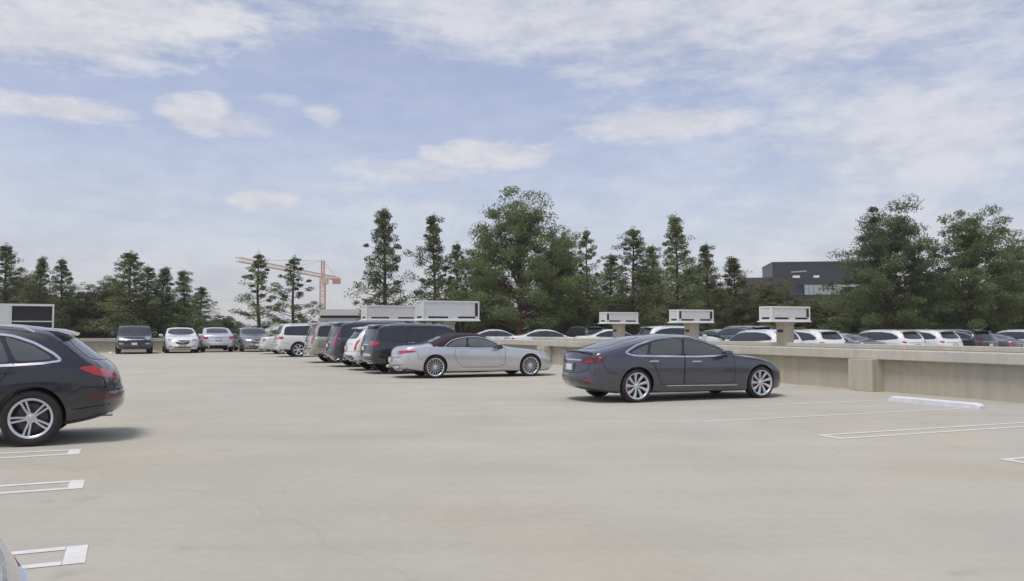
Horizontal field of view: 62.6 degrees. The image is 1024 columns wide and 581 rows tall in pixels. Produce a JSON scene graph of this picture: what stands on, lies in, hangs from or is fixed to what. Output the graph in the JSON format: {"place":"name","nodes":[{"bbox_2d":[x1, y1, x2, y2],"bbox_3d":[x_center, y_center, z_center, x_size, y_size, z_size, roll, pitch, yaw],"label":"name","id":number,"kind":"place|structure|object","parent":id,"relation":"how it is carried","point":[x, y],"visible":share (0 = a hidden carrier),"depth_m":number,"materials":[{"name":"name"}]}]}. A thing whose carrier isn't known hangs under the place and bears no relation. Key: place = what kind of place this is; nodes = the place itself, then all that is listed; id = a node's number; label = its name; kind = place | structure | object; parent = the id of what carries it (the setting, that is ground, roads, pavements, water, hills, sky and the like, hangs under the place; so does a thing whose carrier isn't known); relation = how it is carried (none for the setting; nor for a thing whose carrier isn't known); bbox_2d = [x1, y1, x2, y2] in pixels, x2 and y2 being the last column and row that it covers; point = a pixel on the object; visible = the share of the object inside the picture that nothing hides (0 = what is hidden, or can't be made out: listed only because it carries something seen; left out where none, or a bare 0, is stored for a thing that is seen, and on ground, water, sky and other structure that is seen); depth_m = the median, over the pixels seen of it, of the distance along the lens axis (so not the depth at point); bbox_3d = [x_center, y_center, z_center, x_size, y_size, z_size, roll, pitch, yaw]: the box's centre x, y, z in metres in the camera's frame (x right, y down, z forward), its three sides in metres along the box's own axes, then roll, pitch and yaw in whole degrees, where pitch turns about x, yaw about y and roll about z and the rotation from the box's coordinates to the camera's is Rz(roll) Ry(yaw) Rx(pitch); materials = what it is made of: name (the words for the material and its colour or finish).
{"place":"outdoors","nodes":[
{"label":"outdoors","id":0,"kind":"place"},
{"bbox_2d":[96,331,275,352],"bbox_3d":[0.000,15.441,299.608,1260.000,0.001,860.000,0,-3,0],"label":"ground","id":1,"kind":"structure","parent":0,"point":[268,332],"depth_m":68.61,"materials":[{"name":"concrete"}]},
{"bbox_2d":[0,242,30,323],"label":"pine tree","id":2,"kind":"object","parent":1,"relation":"on","point":[7,255],"visible":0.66,"depth_m":77.95,"materials":[{"name":"green plant"}]},
{"bbox_2d":[0,264,55,320],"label":"evergreen tree","id":3,"kind":"object","parent":1,"relation":"on","point":[26,277],"visible":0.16,"depth_m":83.66,"materials":[{"name":"green plant"}]},
{"bbox_2d":[17,256,65,327],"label":"pine tree","id":4,"kind":"object","parent":1,"relation":"on","point":[41,269],"visible":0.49,"depth_m":76.04,"materials":[{"name":"green plant"}]},
{"bbox_2d":[44,287,83,336],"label":"shrub","id":5,"kind":"object","parent":1,"relation":"on","point":[60,296],"depth_m":90.38,"materials":[{"name":"green plant"}]},
{"bbox_2d":[42,258,89,335],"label":"pine tree","id":6,"kind":"object","parent":1,"relation":"on","point":[63,270],"visible":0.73,"depth_m":79.93,"materials":[{"name":"green plant"}]},
{"bbox_2d":[55,294,114,337],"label":"shrub","id":7,"kind":"object","parent":1,"relation":"on","point":[74,299],"visible":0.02,"depth_m":88.33,"materials":[{"name":"green plant"}]},
{"bbox_2d":[56,281,122,337],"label":"evergreen tree","id":8,"kind":"object","parent":1,"relation":"on","point":[88,304],"visible":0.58,"depth_m":80.95,"materials":[{"name":"green plant"}]},
{"bbox_2d":[79,275,135,337],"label":"evergreen tree","id":9,"kind":"object","parent":1,"relation":"on","point":[106,284],"visible":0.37,"depth_m":80.81,"materials":[{"name":"green plant"}]},
{"bbox_2d":[83,250,173,336],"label":"pine tree","id":10,"kind":"object","parent":1,"relation":"on","point":[129,262],"visible":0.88,"depth_m":75.63,"materials":[{"name":"green plant"}]},
{"bbox_2d":[107,289,160,334],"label":"shrub","id":11,"kind":"object","parent":1,"relation":"on","point":[143,304],"depth_m":91.38,"materials":[{"name":"green plant"}]},
{"bbox_2d":[114,263,177,337],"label":"pine tree","id":12,"kind":"object","parent":1,"relation":"on","point":[146,271],"visible":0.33,"depth_m":79.83,"materials":[{"name":"green plant"}]},
{"bbox_2d":[133,266,193,337],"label":"pine tree","id":13,"kind":"object","parent":1,"relation":"on","point":[164,276],"visible":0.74,"depth_m":77.86,"materials":[{"name":"green plant"}]},
{"bbox_2d":[156,271,208,334],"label":"pine tree","id":14,"kind":"object","parent":1,"relation":"on","point":[182,286],"visible":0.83,"depth_m":78.78,"materials":[{"name":"green plant"}]},
{"bbox_2d":[153,294,216,337],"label":"shrub","id":15,"kind":"object","parent":1,"relation":"on","point":[179,312],"visible":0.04,"depth_m":91.15,"materials":[{"name":"green plant"}]},
{"bbox_2d":[182,287,228,333],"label":"pine tree","id":16,"kind":"object","parent":1,"relation":"on","point":[202,293],"visible":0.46,"depth_m":83.95,"materials":[{"name":"green plant"}]},
{"bbox_2d":[201,315,244,333],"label":"shrub","id":17,"kind":"object","parent":1,"relation":"on","point":[229,322],"visible":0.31,"depth_m":148.46,"materials":[{"name":"green plant"}]},
{"bbox_2d":[228,251,290,328],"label":"pine tree","id":18,"kind":"object","parent":1,"relation":"on","point":[261,281],"visible":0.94,"depth_m":73.95,"materials":[{"name":"green plant"}]},
{"bbox_2d":[235,257,340,317],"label":"tower crane","id":19,"kind":"object","parent":1,"relation":"on","point":[325,281],"visible":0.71,"depth_m":299.16,"materials":[{"name":"paint"}]},
{"bbox_2d":[256,255,326,333],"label":"pine tree","id":20,"kind":"object","parent":1,"relation":"on","point":[291,279],"visible":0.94,"depth_m":71.91,"materials":[{"name":"green plant"}]},
{"bbox_2d":[344,207,421,322],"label":"pine tree","id":21,"kind":"object","parent":1,"relation":"on","point":[384,231],"visible":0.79,"depth_m":69.78,"materials":[{"name":"green plant"}]},
{"bbox_2d":[404,212,473,332],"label":"pine tree","id":22,"kind":"object","parent":1,"relation":"on","point":[433,239],"visible":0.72,"depth_m":71.92,"materials":[{"name":"green plant"}]},
{"bbox_2d":[436,241,481,332],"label":"pine tree","id":23,"kind":"object","parent":1,"relation":"on","point":[455,255],"visible":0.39,"depth_m":73.97,"materials":[{"name":"green plant"}]},
{"bbox_2d":[437,298,522,332],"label":"shrub","id":24,"kind":"object","parent":1,"relation":"on","point":[502,327],"visible":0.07,"depth_m":77.33,"materials":[{"name":"green plant"}]},
{"bbox_2d":[451,241,516,332],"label":"evergreen tree","id":25,"kind":"object","parent":1,"relation":"on","point":[502,321],"visible":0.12,"depth_m":77.79,"materials":[{"name":"green plant"}]},
{"bbox_2d":[500,303,532,334],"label":"shrub","id":26,"kind":"object","parent":1,"relation":"on","point":[513,332],"visible":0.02,"depth_m":82.77,"materials":[{"name":"green plant"}]},
{"bbox_2d":[442,185,606,334],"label":"evergreen tree","id":27,"kind":"object","parent":1,"relation":"on","point":[518,228],"visible":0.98,"depth_m":68.90,"materials":[{"name":"green plant"}]},
{"bbox_2d":[508,292,599,332],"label":"shrub","id":28,"kind":"object","parent":1,"relation":"on","point":[525,327],"visible":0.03,"depth_m":78.38,"materials":[{"name":"green plant"}]},
{"bbox_2d":[523,225,606,332],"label":"evergreen tree","id":29,"kind":"object","parent":1,"relation":"on","point":[568,270],"visible":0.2,"depth_m":75.31,"materials":[{"name":"green plant"}]},
{"bbox_2d":[562,227,611,326],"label":"pine tree","id":30,"kind":"object","parent":1,"relation":"on","point":[586,269],"visible":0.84,"depth_m":71.94,"materials":[{"name":"green plant"}]},
{"bbox_2d":[588,253,638,331],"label":"pine tree","id":31,"kind":"object","parent":1,"relation":"on","point":[610,262],"visible":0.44,"depth_m":81.75,"materials":[{"name":"green plant"}]},
{"bbox_2d":[584,288,654,333],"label":"shrub","id":32,"kind":"object","parent":1,"relation":"on","point":[639,328],"visible":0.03,"depth_m":82.09,"materials":[{"name":"green plant"}]},
{"bbox_2d":[594,226,674,334],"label":"pine tree","id":33,"kind":"object","parent":1,"relation":"on","point":[622,286],"visible":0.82,"depth_m":75.69,"materials":[{"name":"green plant"}]},
{"bbox_2d":[624,270,674,312],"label":"evergreen tree","id":34,"kind":"object","parent":1,"relation":"on","point":[647,285],"visible":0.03,"depth_m":89.55,"materials":[{"name":"green plant"}]},
{"bbox_2d":[629,245,682,325],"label":"pine tree","id":35,"kind":"object","parent":1,"relation":"on","point":[650,250],"visible":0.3,"depth_m":83.94,"materials":[{"name":"green plant"}]},
{"bbox_2d":[625,287,689,330],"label":"shrub","id":36,"kind":"object","parent":1,"relation":"on","point":[647,301],"visible":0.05,"depth_m":82.28,"materials":[{"name":"green plant"}]},
{"bbox_2d":[635,211,715,330],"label":"pine tree","id":37,"kind":"object","parent":1,"relation":"on","point":[677,280],"visible":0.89,"depth_m":73.77,"materials":[{"name":"green plant"}]},
{"bbox_2d":[670,259,722,316],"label":"evergreen tree","id":38,"kind":"object","parent":1,"relation":"on","point":[685,278],"visible":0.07,"depth_m":87.32,"materials":[{"name":"green plant"}]},
{"bbox_2d":[680,287,738,330],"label":"shrub","id":39,"kind":"object","parent":1,"relation":"on","point":[710,302],"visible":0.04,"depth_m":84.61,"materials":[{"name":"green plant"}]},
{"bbox_2d":[682,242,748,331],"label":"pine tree","id":40,"kind":"object","parent":1,"relation":"on","point":[705,254],"visible":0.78,"depth_m":77.80,"materials":[{"name":"green plant"}]},
{"bbox_2d":[706,281,750,314],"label":"evergreen tree","id":41,"kind":"object","parent":1,"relation":"on","point":[728,291],"visible":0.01,"depth_m":87.16,"materials":[{"name":"green plant"}]},
{"bbox_2d":[704,256,765,328],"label":"pine tree","id":42,"kind":"object","parent":1,"relation":"on","point":[732,270],"visible":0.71,"depth_m":79.59,"materials":[{"name":"green plant"}]},
{"bbox_2d":[713,297,805,329],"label":"shrub","id":43,"kind":"object","parent":1,"relation":"on","point":[766,323],"visible":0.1,"depth_m":80.47,"materials":[{"name":"green plant"}]},
{"bbox_2d":[732,278,813,327],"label":"evergreen tree","id":44,"kind":"object","parent":1,"relation":"on","point":[770,293],"visible":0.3,"depth_m":83.02,"materials":[{"name":"green plant"}]},
{"bbox_2d":[776,293,831,328],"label":"shrub","id":45,"kind":"object","parent":1,"relation":"on","point":[813,309],"visible":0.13,"depth_m":82.15,"materials":[{"name":"green plant"}]},
{"bbox_2d":[800,299,861,333],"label":"shrub","id":46,"kind":"object","parent":1,"relation":"on","point":[828,313],"visible":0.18,"depth_m":79.89,"materials":[{"name":"green plant"}]},
{"bbox_2d":[817,285,939,333],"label":"shrub","id":47,"kind":"object","parent":1,"relation":"on","point":[831,324],"visible":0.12,"depth_m":75.20,"materials":[{"name":"green plant"}]},
{"bbox_2d":[810,193,974,332],"bbox_3d":[29.528,-1.393,65.918,12.999,12.312,10.611,0,-3,-1],"label":"evergreen tree","id":48,"kind":"object","parent":1,"relation":"on","point":[876,275],"visible":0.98,"depth_m":64.67,"materials":[{"name":"green plant"}]},
{"bbox_2d":[892,273,982,329],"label":"shrub","id":49,"kind":"object","parent":1,"relation":"on","point":[930,304],"visible":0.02,"depth_m":74.50,"materials":[{"name":"green plant"}]},
{"bbox_2d":[897,203,1023,332],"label":"evergreen tree","id":50,"kind":"object","parent":1,"relation":"on","point":[974,243],"visible":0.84,"depth_m":64.99,"materials":[{"name":"green plant"}]},
{"bbox_2d":[939,280,1021,332],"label":"shrub","id":51,"kind":"object","parent":1,"relation":"on","point":[989,329],"visible":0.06,"depth_m":74.38,"materials":[{"name":"green plant"}]},
{"bbox_2d":[966,227,1023,329],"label":"evergreen tree","id":52,"kind":"object","parent":1,"relation":"on","point":[1016,325],"visible":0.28,"depth_m":69.95,"materials":[{"name":"green plant"}]},
{"bbox_2d":[317,309,438,323],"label":"parking garage","id":53,"kind":"structure","parent":0,"point":[337,315],"depth_m":149.90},
{"bbox_2d":[0,351,1023,580],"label":"parking deck","id":54,"kind":"structure","parent":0,"point":[233,466],"depth_m":8.52,"materials":[{"name":"concrete"}]},
{"bbox_2d":[0,537,28,580],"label":"parked car","id":55,"kind":"object","parent":54,"relation":"on","point":[11,569],"visible":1,"depth_m":2.06,"materials":[{"name":"paint"}]},
{"bbox_2d":[0,304,53,327],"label":"louvred box","id":56,"kind":"object","parent":54,"relation":"on","point":[41,315],"visible":0.38,"depth_m":29.97,"materials":[{"name":"metal"}]},
{"bbox_2d":[0,449,80,457],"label":"stall marking","id":57,"kind":"object","parent":54,"relation":"on","point":[73,451],"visible":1,"depth_m":10.56,"materials":[{"name":"paint"}]},
{"bbox_2d":[0,480,84,493],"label":"stall marking","id":58,"kind":"object","parent":54,"relation":"on","point":[75,484],"visible":1,"depth_m":8.33,"materials":[{"name":"paint"}]},
{"bbox_2d":[11,544,87,568],"bbox_3d":[-5.276,1.765,4.754,5.140,0.001,0.520,1,-3,-24],"label":"stall marking","id":59,"kind":"object","parent":54,"relation":"on","point":[75,554],"visible":1,"depth_m":5.78,"materials":[{"name":"paint"}]},
{"bbox_2d":[0,323,124,445],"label":"parked suv","id":60,"kind":"object","parent":54,"relation":"on","point":[53,381],"visible":1,"depth_m":11.25,"materials":[{"name":"paint"}]},
{"bbox_2d":[111,325,156,353],"bbox_3d":[-24.464,3.146,54.536,2.660,1.794,5.875,1,-3,-24],"label":"parked suv","id":61,"kind":"object","parent":54,"relation":"on","point":[133,336],"visible":1,"depth_m":52.49,"materials":[{"name":"black paint"}]},
{"bbox_2d":[78,338,238,350],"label":"concrete parapet","id":62,"kind":"structure","parent":54,"relation":"on","point":[101,344],"depth_m":60.56,"materials":[{"name":"beige concrete"}]},
{"bbox_2d":[159,327,202,352],"bbox_3d":[-22.223,3.294,56.390,2.705,1.667,6.126,1,-3,-24],"label":"parked car","id":63,"kind":"object","parent":54,"relation":"on","point":[180,338],"visible":1,"depth_m":54.32,"materials":[{"name":"white paint"}]},
{"bbox_2d":[196,327,233,351],"bbox_3d":[-20.793,3.409,58.912,2.704,1.667,6.126,1,-3,-24],"label":"parked car","id":64,"kind":"object","parent":54,"relation":"on","point":[217,338],"visible":0.88,"depth_m":56.53,"materials":[{"name":"paint"}]},
{"bbox_2d":[233,327,272,351],"bbox_3d":[-18.339,3.431,59.387,2.704,1.667,6.126,1,-3,-24],"label":"parked car","id":65,"kind":"object","parent":54,"relation":"on","point":[247,337],"visible":0.76,"depth_m":57.95,"materials":[{"name":"grey paint"}]},
{"bbox_2d":[258,335,284,353],"bbox_3d":[-13.330,3.265,53.669,5.422,1.475,2.393,1,-3,-24],"label":"parked car","id":66,"kind":"object","parent":54,"relation":"on","point":[266,343],"visible":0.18,"depth_m":52.02,"materials":[{"name":"paint"}]},
{"bbox_2d":[273,323,310,356],"bbox_3d":[-10.802,2.816,48.274,5.548,1.880,2.549,1,-3,-24],"label":"parked suv","id":67,"kind":"object","parent":54,"relation":"on","point":[290,338],"visible":0.38,"depth_m":46.71,"materials":[{"name":"white paint"}]},
{"bbox_2d":[303,322,340,362],"bbox_3d":[-7.036,2.439,40.021,5.548,1.880,2.549,1,-3,-24],"label":"parked suv","id":68,"kind":"object","parent":54,"relation":"on","point":[316,338],"visible":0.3,"depth_m":38.34,"materials":[{"name":"beige paint"}]},
{"bbox_2d":[343,327,378,370],"bbox_3d":[-3.898,2.212,32.802,5.284,1.675,2.435,1,-3,-24],"label":"parked suv","id":69,"kind":"object","parent":54,"relation":"on","point":[352,347],"visible":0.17,"depth_m":31.38,"materials":[{"name":"white paint"}]},
{"bbox_2d":[324,321,403,366],"bbox_3d":[-5.137,2.249,35.858,5.548,1.880,2.549,1,-3,-24],"label":"parked suv","id":70,"kind":"object","parent":54,"relation":"on","point":[339,334],"visible":0.27,"depth_m":34.27,"materials":[{"name":"paint"}]},
{"bbox_2d":[359,305,414,321],"bbox_3d":[-6.142,2.111,41.937,2.710,2.710,1.100,1,-3,-24],"label":"box lamp","id":71,"kind":"object","parent":54,"relation":"on","point":[393,313],"visible":0.59,"depth_m":41.51,"materials":[{"name":"metal"}]},
{"bbox_2d":[358,323,455,373],"bbox_3d":[-2.997,2.069,30.483,4.972,1.748,2.529,1,-3,-24],"label":"parked suv","id":72,"kind":"object","parent":54,"relation":"on","point":[379,343],"visible":0.44,"depth_m":29.14,"materials":[{"name":"grey paint"}]},
{"bbox_2d":[413,300,479,330],"bbox_3d":[-2.746,1.810,35.444,2.610,2.720,1.100,1,-3,-24],"label":"box lamp","id":73,"kind":"object","parent":54,"relation":"on","point":[448,313],"visible":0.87,"depth_m":35.08,"materials":[{"name":"metal"}]},
{"bbox_2d":[386,333,551,377],"bbox_3d":[-1.298,2.110,27.875,5.607,1.430,2.431,1,-3,-21],"label":"convertible","id":74,"kind":"object","parent":54,"relation":"on","point":[437,356],"visible":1,"depth_m":26.91,"materials":[{"name":"silver paint"}]},
{"bbox_2d":[476,329,512,338],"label":"parked car","id":75,"kind":"object","parent":54,"relation":"on","point":[495,334],"visible":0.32,"depth_m":59.98,"materials":[{"name":"white paint"}]},
{"bbox_2d":[507,329,573,339],"bbox_3d":[2.462,3.388,56.889,5.747,1.563,2.537,1,-3,-12],"label":"parked car","id":76,"kind":"object","parent":54,"relation":"on","point":[531,334],"visible":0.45,"depth_m":55.95,"materials":[{"name":"white paint"}]},
{"bbox_2d":[561,326,603,336],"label":"parked suv","id":77,"kind":"object","parent":54,"relation":"on","point":[578,331],"visible":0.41,"depth_m":64.38,"materials":[{"name":"grey paint"}]},
{"bbox_2d":[574,329,630,338],"bbox_3d":[6.861,3.343,55.887,5.747,1.563,2.537,1,-3,-16],"label":"parked car","id":78,"kind":"object","parent":54,"relation":"on","point":[604,334],"visible":0.23,"depth_m":54.81,"materials":[{"name":"white paint"}]},
{"bbox_2d":[598,312,638,337],"bbox_3d":[5.856,2.432,46.320,2.160,2.470,0.820,1,-3,-24],"label":"box lamp","id":79,"kind":"object","parent":54,"relation":"on","point":[618,321],"visible":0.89,"depth_m":46.09,"materials":[{"name":"metal"}]},
{"bbox_2d":[562,334,780,402],"bbox_3d":[3.717,1.705,19.190,5.396,1.445,2.461,1,-3,-21],"label":"parked car","id":80,"kind":"object","parent":54,"relation":"on","point":[637,368],"visible":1,"depth_m":18.14,"materials":[{"name":"paint"}]},
{"bbox_2d":[638,326,722,340],"bbox_3d":[10.028,2.963,49.906,5.602,1.776,2.581,1,-3,-18],"label":"parked suv","id":81,"kind":"object","parent":54,"relation":"on","point":[679,330],"visible":0.24,"depth_m":48.89,"materials":[{"name":"white paint"}]},
{"bbox_2d":[667,309,714,337],"bbox_3d":[8.582,2.159,40.345,2.160,2.470,0.820,1,-3,-24],"label":"box lamp","id":82,"kind":"object","parent":54,"relation":"on","point":[691,320],"visible":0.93,"depth_m":40.12,"materials":[{"name":"metal"}]},
{"bbox_2d":[701,329,722,335],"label":"parked car","id":83,"kind":"object","parent":54,"relation":"on","point":[710,332],"visible":0.06,"depth_m":54.04,"materials":[{"name":"grey paint"}]},
{"bbox_2d":[711,326,772,340],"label":"parked suv","id":84,"kind":"object","parent":54,"relation":"on","point":[729,332],"visible":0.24,"depth_m":51.08,"materials":[{"name":"grey paint"}]},
{"bbox_2d":[492,339,1023,402],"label":"concrete parapet","id":85,"kind":"structure","parent":54,"relation":"on","point":[995,376],"depth_m":20.63,"materials":[{"name":"beige concrete"}]},
{"bbox_2d":[724,329,802,342],"bbox_3d":[12.073,2.761,41.753,2.435,1.675,5.284,1,-3,-24],"label":"parked suv","id":86,"kind":"object","parent":54,"relation":"on","point":[763,335],"visible":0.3,"depth_m":40.42,"materials":[{"name":"white paint"}]},
{"bbox_2d":[504,337,1023,352],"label":"concrete parapet","id":87,"kind":"structure","parent":54,"relation":"on","point":[927,347],"depth_m":30.60,"materials":[{"name":"beige concrete"}]},
{"bbox_2d":[757,306,811,346],"bbox_3d":[11.209,1.898,34.635,2.160,2.470,0.820,1,-3,-24],"label":"box lamp","id":88,"kind":"object","parent":54,"relation":"on","point":[784,318],"visible":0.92,"depth_m":34.42,"materials":[{"name":"metal"}]},
{"bbox_2d":[753,400,879,405],"bbox_3d":[7.003,2.365,17.880,5.200,0.001,0.100,1,-3,-23],"label":"stall marking","id":89,"kind":"object","parent":54,"relation":"on","point":[811,403],"visible":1,"depth_m":17.50,"materials":[{"name":"white paint"}]},
{"bbox_2d":[794,329,845,343],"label":"parked suv","id":90,"kind":"object","parent":54,"relation":"on","point":[817,336],"visible":0.29,"depth_m":40.90,"materials":[{"name":"white paint"}]},
{"bbox_2d":[702,408,966,421],"bbox_3d":[6.044,2.245,15.271,6.200,0.001,0.100,1,-3,-23],"label":"stall marking","id":91,"kind":"object","parent":54,"relation":"on","point":[829,415],"visible":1,"depth_m":15.07,"materials":[{"name":"white paint"}]},
{"bbox_2d":[840,333,885,343],"bbox_3d":[17.026,2.968,44.092,2.393,1.475,5.422,1,-3,-24],"label":"parked car","id":92,"kind":"object","parent":54,"relation":"on","point":[850,338],"visible":0.16,"depth_m":42.44,"materials":[{"name":"grey paint"}]},
{"bbox_2d":[859,329,926,344],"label":"parked suv","id":93,"kind":"object","parent":54,"relation":"on","point":[900,337],"visible":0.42,"depth_m":43.26,"materials":[{"name":"white paint"}]},
{"bbox_2d":[818,422,1023,438],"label":"stall marking","id":94,"kind":"object","parent":54,"relation":"on","point":[826,435],"visible":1,"depth_m":12.72,"materials":[{"name":"white paint"}]},
{"bbox_2d":[889,396,984,408],"bbox_3d":[8.649,2.286,17.256,0.180,0.108,2.126,1,-3,-25],"label":"wheel stop","id":95,"kind":"object","parent":54,"relation":"on","point":[959,404],"visible":1,"depth_m":17.08,"materials":[{"name":"paint"}]},
{"bbox_2d":[915,329,963,345],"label":"parked suv","id":96,"kind":"object","parent":54,"relation":"on","point":[941,337],"visible":0.22,"depth_m":44.22,"materials":[{"name":"white paint"}]},
{"bbox_2d":[950,329,998,346],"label":"parked suv","id":97,"kind":"object","parent":54,"relation":"on","point":[970,337],"visible":0.24,"depth_m":45.34,"materials":[{"name":"grey paint"}]},
{"bbox_2d":[992,333,1023,346],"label":"parked car","id":98,"kind":"object","parent":54,"relation":"on","point":[1003,340],"visible":0.23,"depth_m":46.44,"materials":[{"name":"grey paint"}]},
{"bbox_2d":[998,329,1023,339],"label":"parked suv","id":99,"kind":"object","parent":54,"relation":"on","point":[1018,334],"visible":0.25,"depth_m":48.77,"materials":[{"name":"white paint"}]},
{"bbox_2d":[1000,457,1023,462],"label":"stall marking","id":100,"kind":"object","parent":54,"relation":"on","point":[1008,459],"visible":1,"depth_m":9.99,"materials":[{"name":"white paint"}]},
{"bbox_2d":[0,0,1023,330],"label":"sky","id":101,"kind":"structure","parent":0,"point":[196,137],"materials":[{"name":"blue"}]},
{"bbox_2d":[736,261,870,310],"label":"office building","id":102,"kind":"structure","parent":0,"point":[808,278],"depth_m":250.64,"materials":[{"name":"grey glass"}]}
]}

